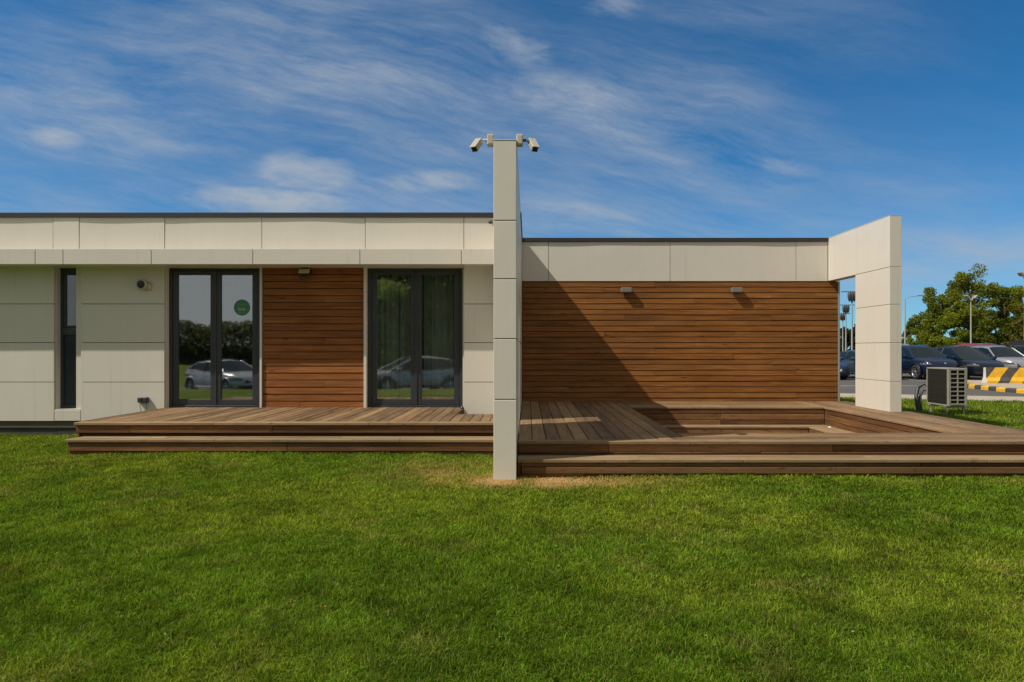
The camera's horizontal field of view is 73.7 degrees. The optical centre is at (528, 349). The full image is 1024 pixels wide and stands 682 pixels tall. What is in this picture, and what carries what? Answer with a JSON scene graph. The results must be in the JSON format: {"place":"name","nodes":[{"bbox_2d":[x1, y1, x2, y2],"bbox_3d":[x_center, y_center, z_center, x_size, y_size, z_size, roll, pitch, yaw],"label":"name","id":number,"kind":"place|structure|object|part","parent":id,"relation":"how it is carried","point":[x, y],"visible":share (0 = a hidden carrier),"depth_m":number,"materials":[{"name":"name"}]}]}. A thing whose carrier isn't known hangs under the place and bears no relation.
{"place":"outdoors","nodes":[
{"label":"outdoors","id":0,"kind":"place"},
{"bbox_2d":[0,395,1023,681],"bbox_3d":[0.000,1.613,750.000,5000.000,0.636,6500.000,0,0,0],"label":"lawn","id":1,"kind":"structure","parent":0,"point":[516,480],"depth_m":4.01,"materials":[{"name":"plant"}]},
{"bbox_2d":[65,407,493,454],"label":"timber deck","id":2,"kind":"structure","parent":1,"relation":"on","point":[410,430],"depth_m":8.80,"materials":[{"name":"brown wood"}]},
{"bbox_2d":[0,212,839,434],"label":"pavilion building","id":3,"kind":"structure","parent":1,"relation":"on","point":[374,309],"depth_m":11.13,"materials":[{"name":"concrete"}]},
{"bbox_2d":[60,268,75,407],"bbox_3d":[-7.483,-0.190,11.165,0.354,2.296,0.070,0,0,0],"label":"window","id":4,"kind":"structure","parent":3,"relation":"in","point":[67,333],"depth_m":11.15,"materials":[{"name":"black glass"}]},
{"bbox_2d":[137,397,148,411],"bbox_3d":[-6.189,0.886,10.967,0.166,0.247,0.059,0,0,0],"label":"outdoor socket","id":5,"kind":"object","parent":3,"relation":"attached to","point":[142,399],"visible":0.94,"depth_m":10.94,"materials":[{"name":"grey plastic"}]},
{"bbox_2d":[136,279,150,289],"bbox_3d":[-6.166,-1.041,10.945,0.210,0.170,0.103,0,0,0],"label":"security camera","id":6,"kind":"object","parent":3,"relation":"attached to","point":[141,284],"depth_m":10.91,"materials":[{"name":"beige plastic"}]},
{"bbox_2d":[169,268,259,407],"bbox_3d":[-5.108,-0.191,11.157,1.503,2.293,0.087,0,0,0],"label":"glass door","id":7,"kind":"structure","parent":3,"relation":"in","point":[241,307],"depth_m":11.13,"materials":[{"name":"black metal"}]},
{"bbox_2d":[297,269,311,279],"bbox_3d":[-3.591,-1.204,10.992,0.220,0.189,0.156,0,0,0],"label":"floodlight","id":8,"kind":"object","parent":3,"relation":"attached to","point":[303,273],"visible":1,"depth_m":10.94,"materials":[{"name":"black plastic"}]},
{"bbox_2d":[368,268,462,407],"bbox_3d":[-1.839,-0.191,11.157,1.554,2.293,0.087,0,0,0],"label":"glass door","id":9,"kind":"structure","parent":3,"relation":"in","point":[416,400],"depth_m":11.13,"materials":[{"name":"black metal"}]},
{"bbox_2d":[621,287,631,292],"bbox_3d":[1.928,-1.171,13.426,0.208,0.096,0.102,0,0,0],"label":"wall lamp","id":10,"kind":"object","parent":3,"relation":"attached to","point":[626,289],"visible":1,"depth_m":13.38,"materials":[{"name":"grey plastic"}]},
{"bbox_2d":[731,287,742,292],"bbox_3d":[4.100,-1.171,13.426,0.208,0.096,0.102,0,0,0],"label":"wall lamp","id":11,"kind":"object","parent":3,"relation":"attached to","point":[736,289],"visible":1,"depth_m":13.38,"materials":[{"name":"grey plastic"}]},
{"bbox_2d":[493,139,521,479],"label":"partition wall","id":12,"kind":"structure","parent":1,"relation":"on","point":[507,320],"depth_m":7.15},
{"bbox_2d":[469,134,493,151],"bbox_3d":[-0.493,-2.172,7.201,0.298,0.200,0.148,0,0,-32],"label":"security camera","id":13,"kind":"object","parent":12,"relation":"attached to","point":[476,145],"visible":0.99,"depth_m":7.19,"materials":[{"name":"beige plastic"}]},
{"bbox_2d":[516,134,539,151],"bbox_3d":[0.007,-2.172,7.202,0.296,0.200,0.152,0,0,32],"label":"security camera","id":14,"kind":"object","parent":12,"relation":"attached to","point":[533,144],"visible":1,"depth_m":7.19,"materials":[{"name":"beige plastic"}]},
{"bbox_2d":[517,401,1023,477],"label":"timber deck","id":15,"kind":"structure","parent":1,"relation":"on","point":[586,438],"depth_m":7.63,"materials":[{"name":"brown wood"}]},
{"bbox_2d":[828,215,901,411],"bbox_3d":[6.019,-0.571,12.326,0.201,3.262,2.299,0,0,0],"label":"portal frame","id":16,"kind":"object","parent":15,"relation":"on","point":[867,256],"visible":0.93,"depth_m":11.64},
{"bbox_2d":[840,328,848,351],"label":"broadleaf tree","id":17,"kind":"object","parent":1,"relation":"on","point":[841,338],"visible":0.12,"depth_m":83.20,"materials":[{"name":"green plant"}]},
{"bbox_2d":[840,326,854,351],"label":"broadleaf tree","id":18,"kind":"object","parent":1,"relation":"on","point":[849,335],"visible":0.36,"depth_m":83.42,"materials":[{"name":"green plant"}]},
{"bbox_2d":[901,318,918,344],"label":"broadleaf tree","id":19,"kind":"object","parent":1,"relation":"on","point":[909,325],"visible":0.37,"depth_m":73.81,"materials":[{"name":"green plant"}]},
{"bbox_2d":[909,309,932,344],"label":"broadleaf tree","id":20,"kind":"object","parent":1,"relation":"on","point":[916,320],"visible":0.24,"depth_m":69.72,"materials":[{"name":"green plant"}]},
{"bbox_2d":[914,367,969,414],"bbox_3d":[9.007,0.927,14.880,0.757,1.065,0.960,0,0,0],"label":"air conditioner","id":21,"kind":"object","parent":1,"relation":"on","point":[946,388],"visible":0.92,"depth_m":14.55,"materials":[{"name":"beige metal"}]},
{"bbox_2d":[919,287,966,347],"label":"broadleaf tree","id":22,"kind":"object","parent":1,"relation":"on","point":[938,307],"visible":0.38,"depth_m":65.55,"materials":[{"name":"green plant"}]},
{"bbox_2d":[934,263,1000,338],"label":"broadleaf tree","id":23,"kind":"object","parent":1,"relation":"on","point":[981,288],"visible":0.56,"depth_m":61.29,"materials":[{"name":"green plant"}]},
{"bbox_2d":[932,300,1005,346],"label":"broadleaf tree","id":24,"kind":"object","parent":1,"relation":"on","point":[958,314],"visible":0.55,"depth_m":59.55,"materials":[{"name":"green plant"}]},
{"bbox_2d":[964,295,977,342],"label":"street lamp","id":25,"kind":"object","parent":1,"relation":"on","point":[969,298],"visible":0.8,"depth_m":49.97,"materials":[{"name":"grey metal"}]},
{"bbox_2d":[968,309,1012,346],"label":"broadleaf tree","id":26,"kind":"object","parent":1,"relation":"on","point":[986,330],"visible":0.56,"depth_m":57.71,"materials":[{"name":"green plant"}]},
{"bbox_2d":[967,285,1023,344],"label":"broadleaf tree","id":27,"kind":"object","parent":1,"relation":"on","point":[1000,301],"visible":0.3,"depth_m":63.82,"materials":[{"name":"green plant"}]},
{"bbox_2d":[996,295,1023,343],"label":"broadleaf tree","id":28,"kind":"object","parent":1,"relation":"on","point":[1015,309],"visible":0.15,"depth_m":61.66,"materials":[{"name":"green plant"}]},
{"bbox_2d":[996,285,1023,324],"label":"broadleaf tree","id":29,"kind":"object","parent":1,"relation":"on","point":[1019,299],"visible":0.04,"depth_m":68.06,"materials":[{"name":"green plant"}]},
{"bbox_2d":[1000,316,1023,346],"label":"broadleaf tree","id":30,"kind":"object","parent":1,"relation":"on","point":[1017,326],"visible":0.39,"depth_m":56.42,"materials":[{"name":"green plant"}]},
{"bbox_2d":[0,0,1023,349],"label":"sky","id":31,"kind":"structure","parent":0,"point":[646,118],"materials":[{"name":"blue"}]},
{"bbox_2d":[840,373,1023,395],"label":"parking asphalt","id":32,"kind":"structure","parent":0,"point":[847,385],"depth_m":26.25,"materials":[{"name":"grey asphalt"}]},
{"bbox_2d":[840,357,849,378],"bbox_3d":[14.600,0.728,34.790,2.220,1.474,4.640,0,0,-2],"label":"parked car","id":33,"kind":"object","parent":32,"relation":"on","point":[844,370],"visible":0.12,"depth_m":32.71,"materials":[{"name":"blue paint"}]},
{"bbox_2d":[840,313,849,350],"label":"street lamp","id":34,"kind":"object","parent":32,"relation":"on","point":[842,316],"visible":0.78,"depth_m":67.96,"materials":[{"name":"grey metal"}]},
{"bbox_2d":[842,305,849,350],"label":"street lamp","id":35,"kind":"object","parent":32,"relation":"on","point":[845,309],"visible":0.8,"depth_m":57.95,"materials":[{"name":"grey metal"}]},
{"bbox_2d":[841,291,854,349],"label":"street lamp","id":36,"kind":"object","parent":32,"relation":"on","point":[851,296],"visible":0.72,"depth_m":47.95,"materials":[{"name":"grey metal"}]},
{"bbox_2d":[840,350,901,375],"bbox_3d":[17.200,0.728,34.890,2.220,1.474,4.640,0,0,-2],"label":"parked car","id":37,"kind":"object","parent":32,"relation":"on","point":[849,357],"visible":0.12,"depth_m":34.68,"materials":[{"name":"grey paint"}]},
{"bbox_3d":[17.187,0.273,35.265,1.684,0.564,2.970,0,0,-2],"label":"window glass","id":38,"kind":"part","parent":37,"relation":"part of","materials":[{"name":"black glass"}]},
{"bbox_2d":[904,295,924,343],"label":"street lamp","id":39,"kind":"object","parent":32,"relation":"on","point":[905,317],"visible":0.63,"depth_m":51.96,"materials":[{"name":"grey metal"}]},
{"bbox_2d":[901,345,957,378],"bbox_3d":[19.750,0.609,34.790,2.320,1.713,4.740,0,0,-2],"label":"parked car","id":40,"kind":"object","parent":32,"relation":"on","point":[917,361],"visible":0.57,"depth_m":33.66,"materials":[{"name":"blue paint"}]},
{"bbox_3d":[19.731,0.122,35.340,1.775,0.693,3.440,0,0,-2],"label":"window glass","id":41,"kind":"part","parent":40,"relation":"part of","materials":[{"name":"black glass"}]},
{"bbox_2d":[923,346,1004,378],"bbox_3d":[22.100,0.643,34.890,2.300,1.644,4.760,0,0,-2],"label":"parked car","id":42,"kind":"object","parent":32,"relation":"on","point":[973,360],"visible":0.43,"depth_m":33.69,"materials":[{"name":"blue paint"}]},
{"bbox_3d":[22.085,0.165,35.340,1.757,0.686,3.520,0,0,-2],"label":"window glass","id":43,"kind":"part","parent":42,"relation":"part of","materials":[{"name":"black glass"}]},
{"bbox_2d":[955,343,996,346],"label":"parked car","id":44,"kind":"object","parent":32,"relation":"on","point":[966,344],"visible":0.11,"depth_m":41.78,"materials":[{"name":"red paint"}]},
{"bbox_2d":[967,345,1023,367],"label":"parked car","id":45,"kind":"object","parent":32,"relation":"on","point":[1009,357],"visible":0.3,"depth_m":35.94,"materials":[{"name":"silver metal"}]},
{"bbox_3d":[25.181,0.122,37.440,1.775,0.693,3.440,0,0,-2],"label":"window glass","id":46,"kind":"part","parent":45,"relation":"part of","materials":[{"name":"black glass"}]},
{"bbox_2d":[1007,340,1023,351],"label":"parked car","id":47,"kind":"object","parent":32,"relation":"on","point":[1017,345],"visible":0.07,"depth_m":44.05,"materials":[{"name":"black paint"}]},
{"bbox_2d":[840,393,1023,400],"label":"pavement","id":48,"kind":"structure","parent":0,"point":[979,398],"depth_m":19.57,"materials":[{"name":"concrete"}]},
{"bbox_2d":[967,380,1023,393],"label":"traffic island","id":49,"kind":"structure","parent":0,"point":[1002,387],"depth_m":24.86,"materials":[{"name":"concrete"}]},
{"bbox_2d":[982,367,1023,382],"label":"concrete barrier","id":50,"kind":"object","parent":49,"relation":"on","point":[1002,375],"visible":0.91,"depth_m":26.86,"materials":[{"name":"yellow paint"}]}
]}

